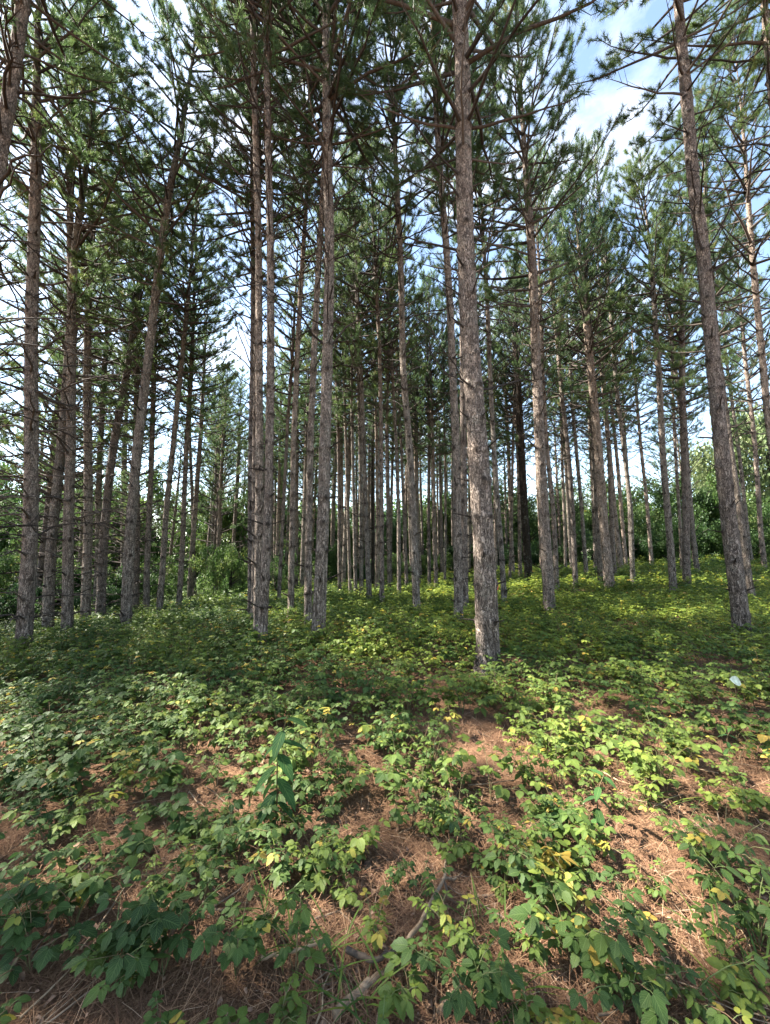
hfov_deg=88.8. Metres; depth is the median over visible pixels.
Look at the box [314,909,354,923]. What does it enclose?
fallen branch
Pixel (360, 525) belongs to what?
pine tree
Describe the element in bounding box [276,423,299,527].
pine tree
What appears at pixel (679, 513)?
pine tree
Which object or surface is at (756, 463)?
pine tree
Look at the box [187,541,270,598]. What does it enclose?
shrub
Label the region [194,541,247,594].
shrub
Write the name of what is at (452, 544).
pine tree
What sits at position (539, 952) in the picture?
bramble plant
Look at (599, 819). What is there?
tall leafy plant
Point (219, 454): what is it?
pine tree
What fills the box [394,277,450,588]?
pine tree
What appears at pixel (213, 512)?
pine tree
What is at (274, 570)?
shrub
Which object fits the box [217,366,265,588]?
pine tree
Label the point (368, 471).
pine tree
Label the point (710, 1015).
bramble plant
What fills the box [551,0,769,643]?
pine tree
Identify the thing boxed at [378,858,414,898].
bramble plant
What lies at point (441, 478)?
pine tree
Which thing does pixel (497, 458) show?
pine tree
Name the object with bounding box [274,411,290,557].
pine tree
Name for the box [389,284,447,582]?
pine tree
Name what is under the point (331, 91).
pine tree
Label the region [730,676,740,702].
pale leaf on stalk
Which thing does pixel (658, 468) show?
pine tree
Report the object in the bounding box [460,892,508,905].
fallen branch
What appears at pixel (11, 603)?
shrub
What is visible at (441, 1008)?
fallen branch
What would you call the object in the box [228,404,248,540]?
pine tree
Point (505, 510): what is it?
pine tree
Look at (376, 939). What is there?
bramble plant
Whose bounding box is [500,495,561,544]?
broadleaf tree
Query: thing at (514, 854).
bramble plant
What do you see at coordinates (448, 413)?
pine tree
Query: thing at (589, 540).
shrub
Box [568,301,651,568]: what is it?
pine tree
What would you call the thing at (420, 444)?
pine tree
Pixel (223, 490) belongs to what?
pine tree
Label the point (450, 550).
shrub
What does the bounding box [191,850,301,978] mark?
bramble plant
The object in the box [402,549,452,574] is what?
shrub
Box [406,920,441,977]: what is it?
bramble plant
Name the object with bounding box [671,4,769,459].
pine tree
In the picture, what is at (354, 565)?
pine tree
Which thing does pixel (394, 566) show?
shrub
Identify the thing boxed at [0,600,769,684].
undergrowth canes
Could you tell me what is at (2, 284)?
pine tree
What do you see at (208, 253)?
pine tree
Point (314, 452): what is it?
pine tree
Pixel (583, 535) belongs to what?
pine tree
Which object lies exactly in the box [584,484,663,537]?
broadleaf tree
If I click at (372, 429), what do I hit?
pine tree
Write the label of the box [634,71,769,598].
pine tree
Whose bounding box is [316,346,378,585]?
pine tree
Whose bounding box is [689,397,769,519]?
broadleaf tree
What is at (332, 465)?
pine tree
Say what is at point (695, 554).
pine tree
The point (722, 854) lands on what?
bramble plant
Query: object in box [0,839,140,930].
bramble plant
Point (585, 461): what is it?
pine tree
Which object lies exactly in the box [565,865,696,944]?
bramble plant
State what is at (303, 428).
pine tree
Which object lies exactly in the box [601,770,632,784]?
fallen branch
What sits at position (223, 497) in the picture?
pine tree
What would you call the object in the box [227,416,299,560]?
pine tree
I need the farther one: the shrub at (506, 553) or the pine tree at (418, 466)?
the pine tree at (418, 466)
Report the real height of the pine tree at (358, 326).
19.824 m
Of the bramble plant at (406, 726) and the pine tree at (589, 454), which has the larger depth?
the pine tree at (589, 454)
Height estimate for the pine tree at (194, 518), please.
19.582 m
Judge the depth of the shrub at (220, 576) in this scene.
27.26 m
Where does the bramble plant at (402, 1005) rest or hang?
on the ground at (634, 816)
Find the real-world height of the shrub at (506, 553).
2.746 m
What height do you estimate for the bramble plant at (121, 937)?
0.246 m
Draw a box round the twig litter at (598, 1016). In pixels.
[0,644,769,1023]
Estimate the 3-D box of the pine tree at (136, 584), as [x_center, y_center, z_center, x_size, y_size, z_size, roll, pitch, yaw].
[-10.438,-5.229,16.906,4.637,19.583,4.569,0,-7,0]
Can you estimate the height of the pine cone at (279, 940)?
0.038 m
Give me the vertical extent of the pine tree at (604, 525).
19.606 m
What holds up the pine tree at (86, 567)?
on the ground at (634, 816)
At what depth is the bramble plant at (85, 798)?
2.32 m
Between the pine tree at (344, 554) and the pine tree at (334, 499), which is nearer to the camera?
the pine tree at (344, 554)
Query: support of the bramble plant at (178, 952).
on the ground at (634, 816)
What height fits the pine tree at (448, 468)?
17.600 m
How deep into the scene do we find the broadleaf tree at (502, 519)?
39.94 m
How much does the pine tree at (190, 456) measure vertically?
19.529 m
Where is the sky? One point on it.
(593, 111)
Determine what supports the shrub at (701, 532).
on the ground at (634, 816)
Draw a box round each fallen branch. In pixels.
[261,942,317,960]
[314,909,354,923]
[332,965,393,1020]
[345,945,395,963]
[376,851,462,960]
[437,990,450,1015]
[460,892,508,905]
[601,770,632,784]
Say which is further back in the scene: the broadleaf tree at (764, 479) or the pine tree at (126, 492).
the broadleaf tree at (764, 479)
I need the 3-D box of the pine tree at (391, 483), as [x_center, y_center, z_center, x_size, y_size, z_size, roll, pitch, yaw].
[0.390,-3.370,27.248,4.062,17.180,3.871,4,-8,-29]
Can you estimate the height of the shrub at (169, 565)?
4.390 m
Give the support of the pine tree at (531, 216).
on the ground at (634, 816)
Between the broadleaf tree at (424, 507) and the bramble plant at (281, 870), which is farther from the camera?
the broadleaf tree at (424, 507)
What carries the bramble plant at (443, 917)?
on the ground at (634, 816)
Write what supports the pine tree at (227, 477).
on the ground at (634, 816)
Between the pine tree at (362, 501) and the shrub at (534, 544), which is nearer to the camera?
the shrub at (534, 544)
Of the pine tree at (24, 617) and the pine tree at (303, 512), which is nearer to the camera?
the pine tree at (24, 617)
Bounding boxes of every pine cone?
[276,936,288,946]
[364,859,371,870]
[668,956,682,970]
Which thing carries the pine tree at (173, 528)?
on the ground at (634, 816)
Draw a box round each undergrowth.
[0,553,769,689]
[0,633,769,1023]
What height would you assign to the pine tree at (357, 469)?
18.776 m
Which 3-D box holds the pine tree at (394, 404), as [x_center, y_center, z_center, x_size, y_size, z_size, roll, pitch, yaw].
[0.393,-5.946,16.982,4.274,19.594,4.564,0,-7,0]
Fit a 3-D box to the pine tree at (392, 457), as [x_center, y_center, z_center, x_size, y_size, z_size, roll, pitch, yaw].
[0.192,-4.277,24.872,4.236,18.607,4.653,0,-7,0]
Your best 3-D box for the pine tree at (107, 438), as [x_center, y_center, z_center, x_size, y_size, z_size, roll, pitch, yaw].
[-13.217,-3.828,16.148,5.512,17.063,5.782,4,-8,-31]
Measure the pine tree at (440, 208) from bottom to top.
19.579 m
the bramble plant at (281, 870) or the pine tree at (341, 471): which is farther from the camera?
the pine tree at (341, 471)
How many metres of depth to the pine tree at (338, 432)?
18.49 m
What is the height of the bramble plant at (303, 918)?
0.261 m
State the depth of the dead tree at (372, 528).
22.64 m
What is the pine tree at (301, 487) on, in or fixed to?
on the ground at (634, 816)
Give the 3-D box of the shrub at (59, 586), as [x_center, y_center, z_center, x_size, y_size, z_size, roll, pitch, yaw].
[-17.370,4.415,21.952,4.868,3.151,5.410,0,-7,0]
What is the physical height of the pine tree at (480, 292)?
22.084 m
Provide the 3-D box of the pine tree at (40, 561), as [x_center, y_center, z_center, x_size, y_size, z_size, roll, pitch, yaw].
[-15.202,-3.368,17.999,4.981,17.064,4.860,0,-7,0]
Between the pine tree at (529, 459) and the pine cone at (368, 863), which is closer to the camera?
the pine cone at (368, 863)
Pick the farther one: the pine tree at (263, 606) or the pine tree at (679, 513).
the pine tree at (679, 513)
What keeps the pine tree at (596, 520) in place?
on the ground at (634, 816)
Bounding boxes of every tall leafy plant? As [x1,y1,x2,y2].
[253,716,307,827]
[582,769,616,834]
[718,727,738,758]
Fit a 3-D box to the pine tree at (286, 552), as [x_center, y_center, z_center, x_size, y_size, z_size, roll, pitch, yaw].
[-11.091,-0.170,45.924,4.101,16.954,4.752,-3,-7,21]
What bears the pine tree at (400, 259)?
on the ground at (634, 816)
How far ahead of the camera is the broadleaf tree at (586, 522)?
37.42 m
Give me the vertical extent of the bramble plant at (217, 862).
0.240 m
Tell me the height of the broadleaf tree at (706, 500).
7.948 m
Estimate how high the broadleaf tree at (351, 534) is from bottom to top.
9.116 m
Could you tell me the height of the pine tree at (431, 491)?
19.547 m
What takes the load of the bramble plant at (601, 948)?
on the ground at (634, 816)
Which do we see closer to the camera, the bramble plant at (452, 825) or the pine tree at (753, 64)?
the bramble plant at (452, 825)
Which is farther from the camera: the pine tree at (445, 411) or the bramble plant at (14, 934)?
the pine tree at (445, 411)
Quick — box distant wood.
[0,488,769,583]
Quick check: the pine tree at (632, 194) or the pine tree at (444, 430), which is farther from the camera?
the pine tree at (444, 430)
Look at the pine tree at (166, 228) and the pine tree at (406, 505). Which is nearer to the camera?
the pine tree at (166, 228)
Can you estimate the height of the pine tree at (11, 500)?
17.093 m
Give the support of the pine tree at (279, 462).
on the ground at (634, 816)
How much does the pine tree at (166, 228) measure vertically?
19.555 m
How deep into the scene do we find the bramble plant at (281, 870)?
1.76 m
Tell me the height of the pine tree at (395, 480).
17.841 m
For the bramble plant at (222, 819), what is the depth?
1.90 m
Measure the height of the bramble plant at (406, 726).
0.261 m
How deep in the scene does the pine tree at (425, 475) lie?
46.47 m
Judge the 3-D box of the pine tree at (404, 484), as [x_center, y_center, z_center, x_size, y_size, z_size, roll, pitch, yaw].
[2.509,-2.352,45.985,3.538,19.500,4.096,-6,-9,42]
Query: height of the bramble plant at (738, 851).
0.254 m
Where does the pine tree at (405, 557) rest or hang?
on the ground at (634, 816)
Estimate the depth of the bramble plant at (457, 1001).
1.29 m
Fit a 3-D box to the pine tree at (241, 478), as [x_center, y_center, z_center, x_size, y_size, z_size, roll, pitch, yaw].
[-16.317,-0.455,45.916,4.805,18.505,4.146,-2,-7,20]
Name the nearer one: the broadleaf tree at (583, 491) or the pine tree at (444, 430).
the pine tree at (444, 430)
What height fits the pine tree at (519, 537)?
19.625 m
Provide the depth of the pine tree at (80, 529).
26.11 m
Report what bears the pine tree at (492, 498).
on the ground at (634, 816)
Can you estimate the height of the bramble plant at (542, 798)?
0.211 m
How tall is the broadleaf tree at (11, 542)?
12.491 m
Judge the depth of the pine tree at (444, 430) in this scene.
24.68 m
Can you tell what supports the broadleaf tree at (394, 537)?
on the ground at (634, 816)
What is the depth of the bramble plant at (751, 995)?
1.30 m
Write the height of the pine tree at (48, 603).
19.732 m
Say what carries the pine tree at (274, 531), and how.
on the ground at (634, 816)
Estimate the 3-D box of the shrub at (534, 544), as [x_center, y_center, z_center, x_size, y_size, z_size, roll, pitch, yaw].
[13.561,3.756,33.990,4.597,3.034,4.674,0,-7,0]
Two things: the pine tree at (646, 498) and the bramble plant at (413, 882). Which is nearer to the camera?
the bramble plant at (413, 882)
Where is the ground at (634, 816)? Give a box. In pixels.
[0,552,769,1023]
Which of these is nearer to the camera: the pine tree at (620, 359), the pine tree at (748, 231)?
the pine tree at (748, 231)
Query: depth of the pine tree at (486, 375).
25.45 m
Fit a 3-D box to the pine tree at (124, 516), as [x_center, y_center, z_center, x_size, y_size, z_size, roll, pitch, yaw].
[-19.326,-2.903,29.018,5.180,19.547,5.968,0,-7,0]
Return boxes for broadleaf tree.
[0,462,78,570]
[62,465,179,574]
[186,484,247,563]
[276,495,317,574]
[314,506,364,563]
[358,511,408,563]
[401,489,467,555]
[467,497,517,541]
[472,482,536,545]
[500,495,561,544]
[531,477,590,559]
[549,493,608,556]
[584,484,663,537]
[587,476,660,533]
[650,469,723,556]
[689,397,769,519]
[706,491,769,534]
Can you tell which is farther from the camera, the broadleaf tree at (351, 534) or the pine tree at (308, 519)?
the broadleaf tree at (351, 534)
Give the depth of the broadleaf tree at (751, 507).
32.91 m
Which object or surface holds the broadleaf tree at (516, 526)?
on the ground at (634, 816)
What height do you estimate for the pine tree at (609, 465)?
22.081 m
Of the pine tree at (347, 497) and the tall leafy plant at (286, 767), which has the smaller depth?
the tall leafy plant at (286, 767)
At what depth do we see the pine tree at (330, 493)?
50.07 m
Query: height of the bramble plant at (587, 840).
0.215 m
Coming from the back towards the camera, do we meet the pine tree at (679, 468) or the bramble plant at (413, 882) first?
the pine tree at (679, 468)
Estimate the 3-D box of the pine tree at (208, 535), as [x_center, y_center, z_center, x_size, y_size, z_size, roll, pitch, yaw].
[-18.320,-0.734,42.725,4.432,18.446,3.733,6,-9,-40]
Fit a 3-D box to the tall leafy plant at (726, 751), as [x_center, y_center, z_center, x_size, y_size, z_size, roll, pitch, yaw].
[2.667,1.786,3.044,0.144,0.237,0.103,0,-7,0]
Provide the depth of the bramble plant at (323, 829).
1.98 m
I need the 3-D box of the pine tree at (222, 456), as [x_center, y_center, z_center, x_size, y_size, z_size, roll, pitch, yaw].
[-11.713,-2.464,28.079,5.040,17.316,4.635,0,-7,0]
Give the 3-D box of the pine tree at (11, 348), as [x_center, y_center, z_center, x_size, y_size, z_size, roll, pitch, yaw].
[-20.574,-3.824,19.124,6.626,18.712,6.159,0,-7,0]
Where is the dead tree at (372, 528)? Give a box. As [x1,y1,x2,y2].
[369,441,375,585]
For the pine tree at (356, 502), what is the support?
on the ground at (634, 816)
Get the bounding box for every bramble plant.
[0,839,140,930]
[0,866,97,986]
[1,788,123,847]
[61,865,250,1008]
[63,758,169,814]
[95,871,193,985]
[151,827,247,896]
[188,779,278,870]
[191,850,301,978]
[249,833,298,888]
[254,879,330,975]
[271,795,340,868]
[329,878,357,908]
[354,888,389,951]
[373,951,428,1021]
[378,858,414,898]
[379,711,426,745]
[390,927,529,1022]
[396,851,453,899]
[404,765,497,833]
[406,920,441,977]
[407,871,477,961]
[478,822,573,913]
[479,807,547,880]
[483,906,566,966]
[508,861,668,979]
[526,776,591,826]
[558,897,702,1023]
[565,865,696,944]
[573,798,634,861]
[600,793,727,867]
[619,905,768,1023]
[623,744,697,786]
[657,825,769,949]
[690,797,769,886]
[705,956,769,1016]
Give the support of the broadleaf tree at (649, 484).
on the ground at (634, 816)
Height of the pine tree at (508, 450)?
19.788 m
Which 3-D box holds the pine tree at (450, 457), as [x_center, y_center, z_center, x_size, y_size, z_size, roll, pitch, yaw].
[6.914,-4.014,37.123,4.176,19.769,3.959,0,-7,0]
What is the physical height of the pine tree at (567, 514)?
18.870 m
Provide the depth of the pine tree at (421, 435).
27.78 m
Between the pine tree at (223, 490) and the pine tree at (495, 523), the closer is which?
the pine tree at (495, 523)
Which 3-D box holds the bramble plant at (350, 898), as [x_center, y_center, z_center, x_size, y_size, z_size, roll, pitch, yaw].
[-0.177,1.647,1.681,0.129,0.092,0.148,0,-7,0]
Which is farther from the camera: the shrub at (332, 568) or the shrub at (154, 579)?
the shrub at (332, 568)
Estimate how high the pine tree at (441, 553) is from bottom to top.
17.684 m
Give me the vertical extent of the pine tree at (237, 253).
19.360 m
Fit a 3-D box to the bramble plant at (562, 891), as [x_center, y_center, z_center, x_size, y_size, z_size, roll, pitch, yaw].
[0.627,1.591,1.744,0.429,0.268,0.200,-6,-9,40]
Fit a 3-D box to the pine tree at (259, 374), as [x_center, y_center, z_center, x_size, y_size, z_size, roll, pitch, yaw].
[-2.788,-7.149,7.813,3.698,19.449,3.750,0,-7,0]
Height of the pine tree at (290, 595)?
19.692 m
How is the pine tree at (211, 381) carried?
on the ground at (634, 816)
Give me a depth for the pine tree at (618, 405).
18.92 m
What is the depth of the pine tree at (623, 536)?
26.86 m
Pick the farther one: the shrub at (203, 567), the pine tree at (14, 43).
the shrub at (203, 567)
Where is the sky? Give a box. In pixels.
[0,0,769,549]
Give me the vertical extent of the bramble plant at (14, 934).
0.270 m
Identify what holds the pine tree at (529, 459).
on the ground at (634, 816)
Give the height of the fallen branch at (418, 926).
0.081 m
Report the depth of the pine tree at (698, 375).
28.20 m
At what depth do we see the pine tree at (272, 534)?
31.10 m
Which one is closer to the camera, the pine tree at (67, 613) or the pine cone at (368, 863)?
the pine cone at (368, 863)
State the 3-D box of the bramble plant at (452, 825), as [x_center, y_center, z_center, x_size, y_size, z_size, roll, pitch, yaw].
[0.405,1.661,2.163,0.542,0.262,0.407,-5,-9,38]
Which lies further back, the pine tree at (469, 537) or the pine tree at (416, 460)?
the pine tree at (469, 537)
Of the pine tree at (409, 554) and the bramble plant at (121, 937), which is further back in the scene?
the pine tree at (409, 554)
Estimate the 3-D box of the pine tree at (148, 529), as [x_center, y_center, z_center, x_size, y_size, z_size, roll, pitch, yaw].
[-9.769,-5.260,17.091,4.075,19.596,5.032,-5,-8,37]
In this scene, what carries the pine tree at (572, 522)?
on the ground at (634, 816)
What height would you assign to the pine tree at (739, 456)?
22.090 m
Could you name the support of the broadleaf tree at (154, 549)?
on the ground at (634, 816)
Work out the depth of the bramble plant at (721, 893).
1.57 m
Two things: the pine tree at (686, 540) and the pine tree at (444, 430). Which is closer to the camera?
the pine tree at (686, 540)
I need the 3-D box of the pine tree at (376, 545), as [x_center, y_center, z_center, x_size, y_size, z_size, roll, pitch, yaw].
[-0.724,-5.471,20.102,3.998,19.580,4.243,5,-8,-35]
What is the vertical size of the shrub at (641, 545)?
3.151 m
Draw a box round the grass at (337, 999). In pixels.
[48,695,769,1023]
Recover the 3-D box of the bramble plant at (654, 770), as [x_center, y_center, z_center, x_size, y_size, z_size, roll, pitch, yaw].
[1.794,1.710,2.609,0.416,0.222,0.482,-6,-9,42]
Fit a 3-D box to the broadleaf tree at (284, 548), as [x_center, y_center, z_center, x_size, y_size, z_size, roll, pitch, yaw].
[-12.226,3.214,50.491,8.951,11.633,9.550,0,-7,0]
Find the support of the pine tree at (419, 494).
on the ground at (634, 816)
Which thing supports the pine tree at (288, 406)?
on the ground at (634, 816)
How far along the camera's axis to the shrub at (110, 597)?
17.21 m
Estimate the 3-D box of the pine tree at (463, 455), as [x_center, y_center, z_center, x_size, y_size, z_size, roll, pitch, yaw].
[2.564,-6.664,12.282,3.885,19.593,4.149,-7,-9,44]
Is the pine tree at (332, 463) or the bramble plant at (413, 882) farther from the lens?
the pine tree at (332, 463)
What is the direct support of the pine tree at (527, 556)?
on the ground at (634, 816)
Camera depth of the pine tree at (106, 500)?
14.67 m
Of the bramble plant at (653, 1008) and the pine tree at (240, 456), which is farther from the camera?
the pine tree at (240, 456)
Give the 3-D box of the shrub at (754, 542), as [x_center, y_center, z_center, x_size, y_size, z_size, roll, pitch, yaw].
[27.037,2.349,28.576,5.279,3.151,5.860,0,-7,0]
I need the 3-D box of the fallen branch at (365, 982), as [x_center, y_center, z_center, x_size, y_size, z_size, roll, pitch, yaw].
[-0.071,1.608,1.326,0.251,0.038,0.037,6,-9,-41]
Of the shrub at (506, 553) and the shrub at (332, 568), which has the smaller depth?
the shrub at (332, 568)
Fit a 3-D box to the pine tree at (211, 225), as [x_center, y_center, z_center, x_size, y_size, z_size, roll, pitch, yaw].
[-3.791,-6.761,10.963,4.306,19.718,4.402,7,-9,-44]
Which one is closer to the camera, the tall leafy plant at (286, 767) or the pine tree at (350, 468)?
the tall leafy plant at (286, 767)
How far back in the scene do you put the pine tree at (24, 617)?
8.70 m
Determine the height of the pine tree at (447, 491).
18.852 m
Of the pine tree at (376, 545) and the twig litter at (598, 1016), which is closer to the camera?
the twig litter at (598, 1016)
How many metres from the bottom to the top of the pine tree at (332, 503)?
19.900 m
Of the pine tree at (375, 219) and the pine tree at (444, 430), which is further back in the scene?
the pine tree at (444, 430)
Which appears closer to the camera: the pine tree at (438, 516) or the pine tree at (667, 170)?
the pine tree at (667, 170)
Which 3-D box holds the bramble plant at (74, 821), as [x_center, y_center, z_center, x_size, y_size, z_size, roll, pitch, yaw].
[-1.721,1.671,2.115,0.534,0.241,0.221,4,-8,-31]
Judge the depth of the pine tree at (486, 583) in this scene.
6.03 m
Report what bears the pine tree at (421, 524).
on the ground at (634, 816)
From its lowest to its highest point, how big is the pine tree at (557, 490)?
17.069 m
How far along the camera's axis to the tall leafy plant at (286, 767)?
2.13 m
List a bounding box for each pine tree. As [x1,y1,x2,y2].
[0,0,163,651]
[0,0,169,631]
[0,0,175,593]
[0,0,189,629]
[0,98,179,620]
[0,182,66,532]
[0,238,132,619]
[0,280,120,613]
[0,287,46,516]
[0,379,79,565]
[38,220,148,609]
[39,133,200,614]
[39,342,127,572]
[61,0,244,628]
[74,371,189,579]
[79,197,195,610]
[92,193,210,610]
[92,346,161,578]
[109,130,243,612]
[137,175,244,607]
[142,425,207,578]
[147,0,323,617]
[156,305,234,599]
[158,0,338,631]
[160,0,336,612]
[162,274,245,600]
[172,372,248,588]
[173,0,374,652]
[187,0,451,644]
[193,363,248,590]
[196,373,234,586]
[200,428,231,583]
[202,386,242,496]
[204,394,236,583]
[210,0,396,622]
[211,440,235,504]
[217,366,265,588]
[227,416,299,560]
[227,432,247,558]
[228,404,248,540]
[239,168,342,602]
[244,0,407,630]
[263,325,334,589]
[263,350,302,584]
[263,368,302,584]
[265,326,343,589]
[272,386,337,573]
[273,399,288,579]
[274,347,333,527]
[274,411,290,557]
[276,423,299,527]
[285,448,299,565]
[291,131,424,598]
[295,220,373,589]
[299,401,319,482]
[300,343,373,561]
[302,205,375,593]
[309,113,432,606]
[311,187,380,593]
[312,416,331,572]
[314,421,344,526]
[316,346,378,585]
[317,188,409,594]
[318,0,483,610]
[329,445,336,530]
[330,370,344,549]
[330,415,358,491]
[330,418,344,546]
[331,382,371,561]
[335,0,614,678]
[339,228,412,588]
[343,420,367,562]
[343,421,367,501]
[345,421,383,563]
[349,179,439,593]
[354,212,430,592]
[354,361,390,561]
[354,389,384,546]
[354,409,385,558]
[356,315,419,583]
[362,0,519,622]
[366,365,419,577]
[367,281,432,584]
[377,345,447,581]
[383,419,405,552]
[384,418,422,574]
[388,425,425,574]
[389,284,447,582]
[389,426,427,490]
[394,268,459,586]
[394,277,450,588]
[394,417,421,551]
[403,348,438,485]
[404,395,430,567]
[409,6,532,610]
[418,294,467,579]
[418,433,450,554]
[419,452,442,549]
[419,459,427,554]
[420,383,452,572]
[428,62,558,604]
[430,421,450,569]
[430,431,450,559]
[430,451,450,495]
[433,340,485,459]
[439,323,502,573]
[441,395,457,567]
[442,0,626,616]
[442,413,516,545]
[445,396,467,479]
[446,243,509,495]
[446,432,450,491]
[460,431,471,572]
[478,245,552,583]
[481,280,553,575]
[482,300,532,573]
[482,320,523,569]
[484,367,511,564]
[486,269,546,578]
[489,426,535,544]
[490,151,590,598]
[503,136,607,590]
[510,324,559,565]
[522,163,665,593]
[527,322,587,566]
[527,402,589,561]
[537,132,638,590]
[542,254,610,577]
[545,340,587,567]
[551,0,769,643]
[554,213,648,573]
[557,307,624,575]
[559,338,617,457]
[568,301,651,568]
[574,128,658,583]
[574,421,625,555]
[576,128,726,593]
[592,314,643,564]
[607,343,649,562]
[610,283,666,570]
[622,161,753,591]
[623,205,735,578]
[627,259,704,568]
[632,418,700,530]
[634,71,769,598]
[638,0,769,335]
[648,404,712,529]
[652,315,708,559]
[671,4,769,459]
[691,270,767,559]
[711,216,769,566]
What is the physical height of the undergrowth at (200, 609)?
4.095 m
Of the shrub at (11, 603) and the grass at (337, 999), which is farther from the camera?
the shrub at (11, 603)
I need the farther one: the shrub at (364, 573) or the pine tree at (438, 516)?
the pine tree at (438, 516)
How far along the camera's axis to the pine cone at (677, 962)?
1.45 m
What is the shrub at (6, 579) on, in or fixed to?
on the ground at (634, 816)
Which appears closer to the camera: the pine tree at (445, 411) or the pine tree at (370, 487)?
the pine tree at (445, 411)
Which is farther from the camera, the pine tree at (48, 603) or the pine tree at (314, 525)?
the pine tree at (314, 525)
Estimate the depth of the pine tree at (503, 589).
12.93 m
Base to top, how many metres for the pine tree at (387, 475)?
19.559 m
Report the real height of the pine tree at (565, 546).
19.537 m
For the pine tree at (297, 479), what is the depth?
25.75 m
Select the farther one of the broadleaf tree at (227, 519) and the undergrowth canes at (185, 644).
the broadleaf tree at (227, 519)
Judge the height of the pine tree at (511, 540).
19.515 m
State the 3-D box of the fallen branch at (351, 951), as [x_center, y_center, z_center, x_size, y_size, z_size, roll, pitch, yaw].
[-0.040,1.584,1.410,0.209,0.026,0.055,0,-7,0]
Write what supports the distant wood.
on the ground at (634, 816)
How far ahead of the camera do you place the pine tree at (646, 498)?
28.24 m
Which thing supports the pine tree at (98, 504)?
on the ground at (634, 816)
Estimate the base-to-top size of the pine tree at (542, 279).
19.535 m
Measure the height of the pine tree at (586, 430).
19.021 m
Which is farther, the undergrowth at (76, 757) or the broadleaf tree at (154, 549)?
the broadleaf tree at (154, 549)
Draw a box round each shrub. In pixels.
[0,540,81,606]
[0,583,42,622]
[12,566,111,609]
[74,583,142,610]
[91,563,177,603]
[112,554,187,598]
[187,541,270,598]
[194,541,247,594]
[198,559,247,589]
[244,551,299,591]
[312,541,347,587]
[346,561,374,582]
[370,553,411,578]
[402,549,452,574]
[437,544,473,572]
[497,541,538,566]
[516,538,568,565]
[560,521,622,564]
[615,531,678,561]
[654,517,723,565]
[706,526,769,558]

